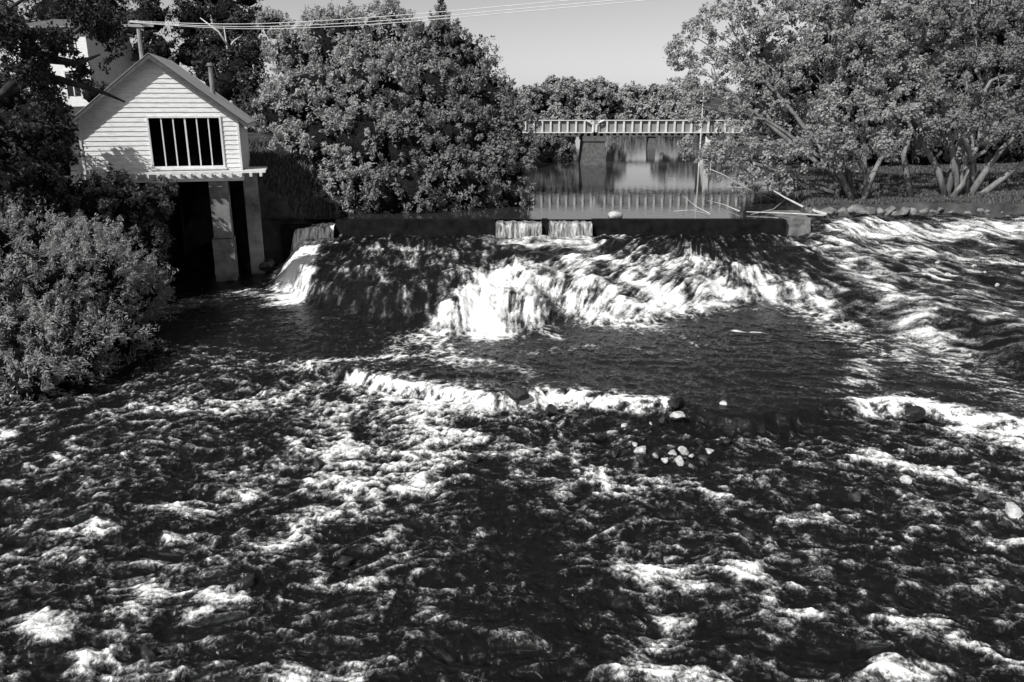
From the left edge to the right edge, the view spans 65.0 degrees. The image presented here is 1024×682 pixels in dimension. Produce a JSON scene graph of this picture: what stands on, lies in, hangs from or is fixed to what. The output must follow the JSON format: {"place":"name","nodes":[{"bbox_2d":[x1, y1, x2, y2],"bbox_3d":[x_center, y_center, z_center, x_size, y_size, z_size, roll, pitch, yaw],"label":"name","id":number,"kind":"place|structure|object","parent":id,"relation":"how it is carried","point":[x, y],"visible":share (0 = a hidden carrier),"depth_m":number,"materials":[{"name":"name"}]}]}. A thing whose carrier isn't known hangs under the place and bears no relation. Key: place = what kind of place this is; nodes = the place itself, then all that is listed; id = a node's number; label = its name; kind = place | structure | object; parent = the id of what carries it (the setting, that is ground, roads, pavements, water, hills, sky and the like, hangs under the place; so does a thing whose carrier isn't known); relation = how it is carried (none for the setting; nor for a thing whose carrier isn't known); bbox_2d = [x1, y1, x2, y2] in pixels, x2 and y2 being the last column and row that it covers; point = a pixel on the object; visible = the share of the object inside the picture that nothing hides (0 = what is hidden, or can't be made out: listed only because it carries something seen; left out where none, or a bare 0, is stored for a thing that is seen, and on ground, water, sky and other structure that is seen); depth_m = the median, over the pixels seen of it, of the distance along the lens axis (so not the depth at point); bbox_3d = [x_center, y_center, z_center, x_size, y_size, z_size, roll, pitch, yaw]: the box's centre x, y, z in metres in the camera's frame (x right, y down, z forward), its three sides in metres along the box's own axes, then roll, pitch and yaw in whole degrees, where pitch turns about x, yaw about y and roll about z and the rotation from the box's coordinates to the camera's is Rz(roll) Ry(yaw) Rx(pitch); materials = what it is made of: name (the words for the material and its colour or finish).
{"place":"outdoors","nodes":[
{"label":"outdoors","id":0,"kind":"place"},
{"bbox_2d":[0,93,1023,403],"bbox_3d":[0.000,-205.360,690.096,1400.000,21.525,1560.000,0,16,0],"label":"ground","id":1,"kind":"structure","parent":0,"point":[274,211],"depth_m":36.83,"materials":[{"name":"black plant"}]},
{"bbox_2d":[0,69,90,231],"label":"bank thicket","id":2,"kind":"object","parent":1,"relation":"on","point":[36,146],"visible":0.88,"depth_m":26.48,"materials":[{"name":"black plant"}]},
{"bbox_2d":[0,0,132,116],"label":"overhanging tree","id":3,"kind":"object","parent":1,"relation":"on","point":[29,69],"visible":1,"depth_m":24.41,"materials":[{"name":"black plant"}]},
{"bbox_2d":[0,0,132,102],"bbox_3d":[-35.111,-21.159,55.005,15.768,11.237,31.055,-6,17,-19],"label":"eucalyptus tree","id":4,"kind":"object","parent":1,"relation":"on","point":[41,10],"visible":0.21,"depth_m":63.91,"materials":[{"name":"black plant"}]},
{"bbox_2d":[13,28,132,106],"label":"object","id":5,"kind":"structure","parent":1,"relation":"on","point":[119,66],"depth_m":50.18,"materials":[{"name":"white paint"}]},
{"bbox_2d":[28,28,82,97],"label":"window frames","id":6,"kind":"structure","parent":5,"relation":"attached to","point":[64,71],"depth_m":49.34,"materials":[{"name":"white wood"}]},
{"bbox_2d":[28,30,80,95],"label":"window glass","id":7,"kind":"object","parent":6,"relation":"in","point":[70,91],"visible":0.21,"depth_m":49.59,"materials":[{"name":"black glass"}]},
{"bbox_2d":[19,19,135,36],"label":"hip roof","id":8,"kind":"structure","parent":5,"relation":"on","point":[59,22],"depth_m":49.72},
{"bbox_2d":[0,195,178,405],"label":"riverside bush","id":9,"kind":"object","parent":1,"relation":"on","point":[77,300],"visible":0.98,"depth_m":21.79,"materials":[{"name":"grey plant"}]},
{"bbox_2d":[67,162,179,264],"bbox_3d":[-13.943,-4.589,29.079,4.548,3.738,3.271,-13,21,-38],"label":"hedge shrub","id":10,"kind":"object","parent":1,"relation":"on","point":[141,213],"visible":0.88,"depth_m":28.53,"materials":[{"name":"black plant"}]},
{"bbox_2d":[131,52,139,64],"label":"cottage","id":11,"kind":"structure","parent":1,"relation":"on","point":[134,59],"depth_m":54.89,"materials":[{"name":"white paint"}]},
{"bbox_2d":[121,20,153,58],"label":"utility pole","id":12,"kind":"object","parent":1,"relation":"on","point":[139,38],"visible":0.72,"depth_m":42.96,"materials":[{"name":"grey wood"}]},
{"bbox_2d":[130,0,645,28],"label":"overhead wires","id":13,"kind":"object","parent":12,"relation":"attached to","point":[147,22],"visible":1,"depth_m":37.72,"materials":[{"name":"grey metal"}]},
{"bbox_2d":[110,0,183,64],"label":"eucalyptus tree","id":14,"kind":"object","parent":1,"relation":"on","point":[154,13],"visible":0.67,"depth_m":53.78,"materials":[{"name":"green plant"}]},
{"bbox_2d":[66,53,267,281],"bbox_3d":[-14.022,-7.165,34.138,7.100,9.270,6.450,-4,17,-13],"label":"weatherboard boathouse","id":15,"kind":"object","parent":1,"relation":"on","point":[171,107],"visible":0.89,"depth_m":31.89,"materials":[{"name":"white paint"}]},
{"bbox_2d":[146,116,226,169],"bbox_3d":[-12.787,-7.777,31.577,2.830,2.050,0.180,-4,17,-13],"label":"window frame","id":16,"kind":"structure","parent":15,"relation":"in","point":[223,166],"depth_m":31.60,"materials":[{"name":"paint"}]},
{"bbox_2d":[168,0,267,100],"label":"eucalyptus tree","id":17,"kind":"object","parent":1,"relation":"on","point":[227,12],"visible":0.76,"depth_m":56.04,"materials":[{"name":"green plant"}]},
{"bbox_2d":[200,18,240,103],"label":"dead tree","id":18,"kind":"object","parent":1,"relation":"on","point":[226,43],"visible":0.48,"depth_m":52.52,"materials":[{"name":"grey wood"}]},
{"bbox_2d":[189,42,274,130],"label":"eucalyptus tree","id":19,"kind":"object","parent":1,"relation":"on","point":[229,85],"visible":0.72,"depth_m":46.16,"materials":[{"name":"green plant"}]},
{"bbox_2d":[153,135,484,220],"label":"bank grass","id":20,"kind":"structure","parent":1,"relation":"on","point":[259,152],"depth_m":37.53,"materials":[{"name":"plant"}]},
{"bbox_2d":[251,0,445,214],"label":"willow tree","id":21,"kind":"object","parent":1,"relation":"on","point":[317,114],"visible":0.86,"depth_m":40.30,"materials":[{"name":"grey plant"}]},
{"bbox_2d":[429,0,450,26],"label":"conifer tree","id":22,"kind":"object","parent":1,"relation":"on","point":[441,4],"visible":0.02,"depth_m":57.40,"materials":[{"name":"grey plant"}]},
{"bbox_2d":[348,10,542,220],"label":"willow tree","id":23,"kind":"object","parent":1,"relation":"on","point":[463,107],"visible":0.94,"depth_m":40.78,"materials":[{"name":"grey plant"}]},
{"bbox_2d":[187,210,810,273],"bbox_3d":[0.012,-4.382,36.883,28.313,2.580,3.388,-1,16,-4],"label":"weir","id":24,"kind":"object","parent":1,"relation":"on","point":[200,259],"visible":0.56,"depth_m":36.07,"materials":[{"name":"concrete"}]},
{"bbox_2d":[608,211,622,218],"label":"rock","id":25,"kind":"object","parent":24,"relation":"on","point":[615,215],"visible":1,"depth_m":36.01,"materials":[{"name":"white stone"}]},
{"bbox_2d":[0,213,1023,681],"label":"river rapids","id":26,"kind":"structure","parent":1,"relation":"on","point":[168,493],"depth_m":16.75,"materials":[{"name":"white liquid"}]},
{"bbox_2d":[141,645,155,659],"bbox_3d":[-5.131,4.425,11.342,0.172,0.143,0.330,-19,48,-30],"label":"rock","id":27,"kind":"object","parent":26,"relation":"on","point":[147,653],"visible":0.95,"depth_m":11.31,"materials":[{"name":"grey stone"}]},
{"bbox_2d":[240,574,254,589],"bbox_3d":[-4.270,3.913,12.973,0.240,0.212,0.239,-5,17,-17],"label":"rock","id":28,"kind":"object","parent":26,"relation":"on","point":[246,582],"visible":1,"depth_m":12.90,"materials":[{"name":"grey stone"}]},
{"bbox_2d":[259,258,274,272],"bbox_3d":[-10.622,-3.251,34.885,0.713,0.613,0.669,-8,18,-24],"label":"wet boulder","id":29,"kind":"object","parent":26,"relation":"on","point":[266,265],"visible":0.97,"depth_m":34.60,"materials":[{"name":"black stone"}]},
{"bbox_2d":[273,268,281,274],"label":"wet boulder","id":30,"kind":"object","parent":26,"relation":"on","point":[277,271],"visible":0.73,"depth_m":33.21,"materials":[{"name":"grey stone"}]},
{"bbox_2d":[313,457,324,469],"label":"rock","id":31,"kind":"object","parent":26,"relation":"on","point":[318,464],"visible":1,"depth_m":16.93,"materials":[{"name":"grey stone"}]},
{"bbox_2d":[336,556,353,567],"bbox_3d":[-2.824,3.717,13.551,0.303,0.186,0.288,-4,-9,-2],"label":"rock","id":32,"kind":"object","parent":26,"relation":"on","point":[344,561],"visible":1,"depth_m":13.45,"materials":[{"name":"grey stone"}]},
{"bbox_2d":[468,453,478,462],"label":"rock","id":33,"kind":"object","parent":26,"relation":"on","point":[473,458],"visible":0.98,"depth_m":17.18,"materials":[{"name":"grey stone"}]},
{"bbox_2d":[504,385,529,400],"bbox_3d":[0.131,1.283,19.991,0.588,0.371,0.420,-9,19,-29],"label":"rock","id":34,"kind":"object","parent":26,"relation":"on","point":[515,393],"visible":1,"depth_m":19.88,"materials":[{"name":"grey stone"}]},
{"bbox_2d":[544,404,557,415],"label":"rock","id":35,"kind":"object","parent":26,"relation":"on","point":[550,409],"visible":0.97,"depth_m":19.55,"materials":[{"name":"grey stone"}]},
{"bbox_2d":[595,433,606,440],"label":"rock","id":36,"kind":"object","parent":26,"relation":"on","point":[600,437],"visible":1,"depth_m":18.48,"materials":[{"name":"grey stone"}]},
{"bbox_2d":[611,450,618,457],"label":"rock","id":37,"kind":"object","parent":26,"relation":"on","point":[614,454],"visible":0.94,"depth_m":17.65,"materials":[{"name":"grey stone"}]},
{"bbox_2d":[634,446,645,453],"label":"pale rock","id":38,"kind":"object","parent":26,"relation":"on","point":[640,450],"visible":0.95,"depth_m":17.61,"materials":[{"name":"white stone"}]},
{"bbox_2d":[636,457,645,464],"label":"rock","id":39,"kind":"object","parent":26,"relation":"on","point":[641,460],"visible":1,"depth_m":17.03,"materials":[{"name":"grey stone"}]},
{"bbox_2d":[658,415,666,424],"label":"rock","id":40,"kind":"object","parent":26,"relation":"on","point":[662,420],"visible":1,"depth_m":19.12,"materials":[{"name":"grey stone"}]},
{"bbox_2d":[661,457,667,462],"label":"pale rock","id":41,"kind":"object","parent":26,"relation":"on","point":[664,460],"visible":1,"depth_m":17.10,"materials":[{"name":"white stone"}]},
{"bbox_2d":[668,450,676,454],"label":"pale rock","id":42,"kind":"object","parent":26,"relation":"on","point":[673,452],"visible":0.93,"depth_m":17.46,"materials":[{"name":"white stone"}]},
{"bbox_2d":[667,396,683,407],"bbox_3d":[3.984,1.445,19.502,0.385,0.301,0.353,-10,19,-30],"label":"rock","id":43,"kind":"object","parent":26,"relation":"on","point":[676,402],"visible":1,"depth_m":19.34,"materials":[{"name":"grey stone"}]},
{"bbox_2d":[670,411,684,419],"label":"pale rock","id":44,"kind":"object","parent":26,"relation":"on","point":[677,415],"visible":1,"depth_m":18.84,"materials":[{"name":"white stone"}]},
{"bbox_2d":[674,455,683,465],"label":"pale rock","id":45,"kind":"object","parent":26,"relation":"on","point":[679,461],"visible":1,"depth_m":16.89,"materials":[{"name":"white stone"}]},
{"bbox_2d":[678,446,688,454],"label":"pale rock","id":46,"kind":"object","parent":26,"relation":"on","point":[683,450],"visible":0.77,"depth_m":17.64,"materials":[{"name":"white stone"}]},
{"bbox_2d":[696,439,703,444],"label":"rock","id":47,"kind":"object","parent":26,"relation":"on","point":[699,441],"visible":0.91,"depth_m":18.05,"materials":[{"name":"grey stone"}]},
{"bbox_2d":[698,454,707,461],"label":"rock","id":48,"kind":"object","parent":26,"relation":"on","point":[701,457],"visible":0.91,"depth_m":17.17,"materials":[{"name":"grey stone"}]},
{"bbox_2d":[706,448,713,453],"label":"pale rock","id":49,"kind":"object","parent":26,"relation":"on","point":[708,450],"visible":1,"depth_m":17.63,"materials":[{"name":"white stone"}]},
{"bbox_2d":[723,438,731,444],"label":"rock","id":50,"kind":"object","parent":26,"relation":"on","point":[726,441],"visible":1,"depth_m":18.06,"materials":[{"name":"grey stone"}]},
{"bbox_2d":[742,530,755,541],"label":"rock","id":51,"kind":"object","parent":26,"relation":"on","point":[747,534],"visible":1,"depth_m":14.20,"materials":[{"name":"grey stone"}]},
{"bbox_2d":[848,491,862,501],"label":"rock","id":52,"kind":"object","parent":26,"relation":"on","point":[856,496],"visible":1,"depth_m":15.51,"materials":[{"name":"grey stone"}]},
{"bbox_2d":[899,475,911,483],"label":"pale rock","id":53,"kind":"object","parent":26,"relation":"on","point":[906,479],"visible":1,"depth_m":16.26,"materials":[{"name":"white stone"}]},
{"bbox_2d":[905,405,925,421],"bbox_3d":[9.529,1.717,18.977,0.447,0.364,0.430,-12,0,25],"label":"rock","id":54,"kind":"object","parent":26,"relation":"on","point":[916,413],"visible":1,"depth_m":18.86,"materials":[{"name":"grey stone"}]},
{"bbox_2d":[977,493,989,501],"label":"rock","id":55,"kind":"object","parent":26,"relation":"on","point":[981,497],"visible":1,"depth_m":15.64,"materials":[{"name":"grey stone"}]},
{"bbox_2d":[998,520,1012,526],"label":"rock","id":56,"kind":"object","parent":26,"relation":"on","point":[1006,523],"visible":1,"depth_m":14.74,"materials":[{"name":"grey stone"}]},
{"bbox_2d":[1005,502,1023,517],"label":"pale rock","id":57,"kind":"object","parent":26,"relation":"on","point":[1012,510],"visible":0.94,"depth_m":15.05,"materials":[{"name":"white stone"}]},
{"bbox_2d":[302,118,800,218],"bbox_3d":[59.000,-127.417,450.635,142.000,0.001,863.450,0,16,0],"label":"river pool","id":58,"kind":"structure","parent":1,"relation":"on","point":[633,177],"depth_m":47.58,"materials":[{"name":"grey liquid"}]},
{"bbox_2d":[698,92,703,165],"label":"signal mast","id":59,"kind":"object","parent":58,"relation":"in","point":[700,133],"visible":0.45,"depth_m":67.32,"materials":[{"name":"metal"}]},
{"bbox_2d":[532,133,576,160],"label":"bank shrub","id":60,"kind":"object","parent":1,"relation":"on","point":[555,145],"visible":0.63,"depth_m":76.28,"materials":[{"name":"grey plant"}]},
{"bbox_2d":[516,74,631,142],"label":"poplar grove","id":61,"kind":"object","parent":1,"relation":"on","point":[563,99],"visible":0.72,"depth_m":109.36,"materials":[{"name":"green plant"}]},
{"bbox_2d":[567,134,761,148],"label":"footbridge","id":62,"kind":"object","parent":1,"relation":"on","point":[651,142],"visible":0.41,"depth_m":93.27,"materials":[{"name":"grey metal"}]},
{"bbox_2d":[616,80,715,119],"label":"distant trees","id":63,"kind":"object","parent":1,"relation":"on","point":[650,102],"visible":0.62,"depth_m":235.91,"materials":[{"name":"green plant"}]},
{"bbox_2d":[402,120,956,164],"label":"railway bridge","id":64,"kind":"structure","parent":1,"relation":"on","point":[593,138],"depth_m":68.60,"materials":[{"name":"metal"}]},
{"bbox_2d":[652,104,764,142],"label":"bank trees beyond bridge","id":65,"kind":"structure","parent":1,"relation":"on","point":[666,116],"depth_m":100.46,"materials":[{"name":"grey plant"}]},
{"bbox_2d":[673,169,827,215],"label":"fallen branches","id":66,"kind":"object","parent":1,"relation":"on","point":[820,213],"visible":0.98,"depth_m":39.31,"materials":[{"name":"white wood"}]},
{"bbox_2d":[661,0,860,198],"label":"river tree","id":67,"kind":"object","parent":1,"relation":"on","point":[763,24],"visible":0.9,"depth_m":44.34,"materials":[{"name":"grey plant"}]},
{"bbox_2d":[804,207,813,213],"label":"stone","id":68,"kind":"object","parent":1,"relation":"on","point":[808,210],"visible":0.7,"depth_m":38.61,"materials":[{"name":"grey stone"}]},
{"bbox_2d":[821,207,833,214],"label":"stone","id":69,"kind":"object","parent":1,"relation":"on","point":[828,210],"visible":0.56,"depth_m":38.55,"materials":[{"name":"grey stone"}]},
{"bbox_2d":[837,207,848,216],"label":"stone","id":70,"kind":"object","parent":1,"relation":"on","point":[843,211],"visible":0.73,"depth_m":38.75,"materials":[{"name":"grey stone"}]},
{"bbox_2d":[847,204,866,216],"bbox_3d":[16.515,-6.276,38.819,1.062,0.602,0.654,-18,-12,36],"label":"stone","id":71,"kind":"object","parent":1,"relation":"on","point":[854,210],"visible":0.86,"depth_m":38.58,"materials":[{"name":"grey stone"}]},
{"bbox_2d":[773,0,949,198],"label":"river tree","id":72,"kind":"object","parent":1,"relation":"on","point":[838,141],"visible":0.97,"depth_m":41.01,"materials":[{"name":"grey plant"}]},
{"bbox_2d":[855,210,868,216],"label":"stone","id":73,"kind":"object","parent":1,"relation":"on","point":[863,213],"visible":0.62,"depth_m":38.50,"materials":[{"name":"grey stone"}]},
{"bbox_2d":[865,207,876,214],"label":"stone","id":74,"kind":"object","parent":1,"relation":"on","point":[871,210],"visible":0.66,"depth_m":38.63,"materials":[{"name":"grey stone"}]},
{"bbox_2d":[727,0,1023,167],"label":"bank tree row","id":75,"kind":"object","parent":1,"relation":"on","point":[915,154],"visible":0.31,"depth_m":60.44,"materials":[{"name":"grey plant"}]},
{"bbox_2d":[873,207,885,214],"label":"stone","id":76,"kind":"object","parent":1,"relation":"on","point":[880,211],"visible":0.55,"depth_m":38.69,"materials":[{"name":"grey stone"}]},
{"bbox_2d":[883,206,895,215],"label":"stone","id":77,"kind":"object","parent":1,"relation":"on","point":[889,210],"visible":0.78,"depth_m":38.74,"materials":[{"name":"grey stone"}]},
{"bbox_2d":[891,210,899,215],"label":"stone","id":78,"kind":"object","parent":1,"relation":"on","point":[896,212],"visible":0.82,"depth_m":38.71,"materials":[{"name":"grey stone"}]},
{"bbox_2d":[899,206,910,215],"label":"stone","id":79,"kind":"object","parent":1,"relation":"on","point":[904,210],"visible":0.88,"depth_m":38.66,"materials":[{"name":"grey stone"}]},
{"bbox_2d":[910,208,916,214],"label":"stone","id":80,"kind":"object","parent":1,"relation":"on","point":[913,211],"visible":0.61,"depth_m":38.74,"materials":[{"name":"grey stone"}]},
{"bbox_2d":[815,0,1023,200],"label":"river tree","id":81,"kind":"object","parent":1,"relation":"on","point":[963,151],"visible":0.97,"depth_m":40.90,"materials":[{"name":"grey plant"}]},
{"bbox_2d":[919,208,928,213],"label":"stone","id":82,"kind":"object","parent":1,"relation":"on","point":[925,211],"visible":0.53,"depth_m":38.64,"materials":[{"name":"grey stone"}]},
{"bbox_2d":[929,209,938,214],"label":"stone","id":83,"kind":"object","parent":1,"relation":"on","point":[933,212],"visible":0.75,"depth_m":38.61,"materials":[{"name":"grey stone"}]},
{"bbox_2d":[977,208,983,213],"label":"stone","id":84,"kind":"object","parent":1,"relation":"on","point":[980,210],"visible":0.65,"depth_m":38.63,"materials":[{"name":"grey stone"}]},
{"bbox_2d":[0,0,1023,95],"label":"sky","id":85,"kind":"structure","parent":0,"point":[621,43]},
{"bbox_2d":[762,160,1023,211],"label":"lawn grass","id":86,"kind":"structure","parent":0,"point":[923,189],"depth_m":45.51,"materials":[{"name":"plant"}]}
]}

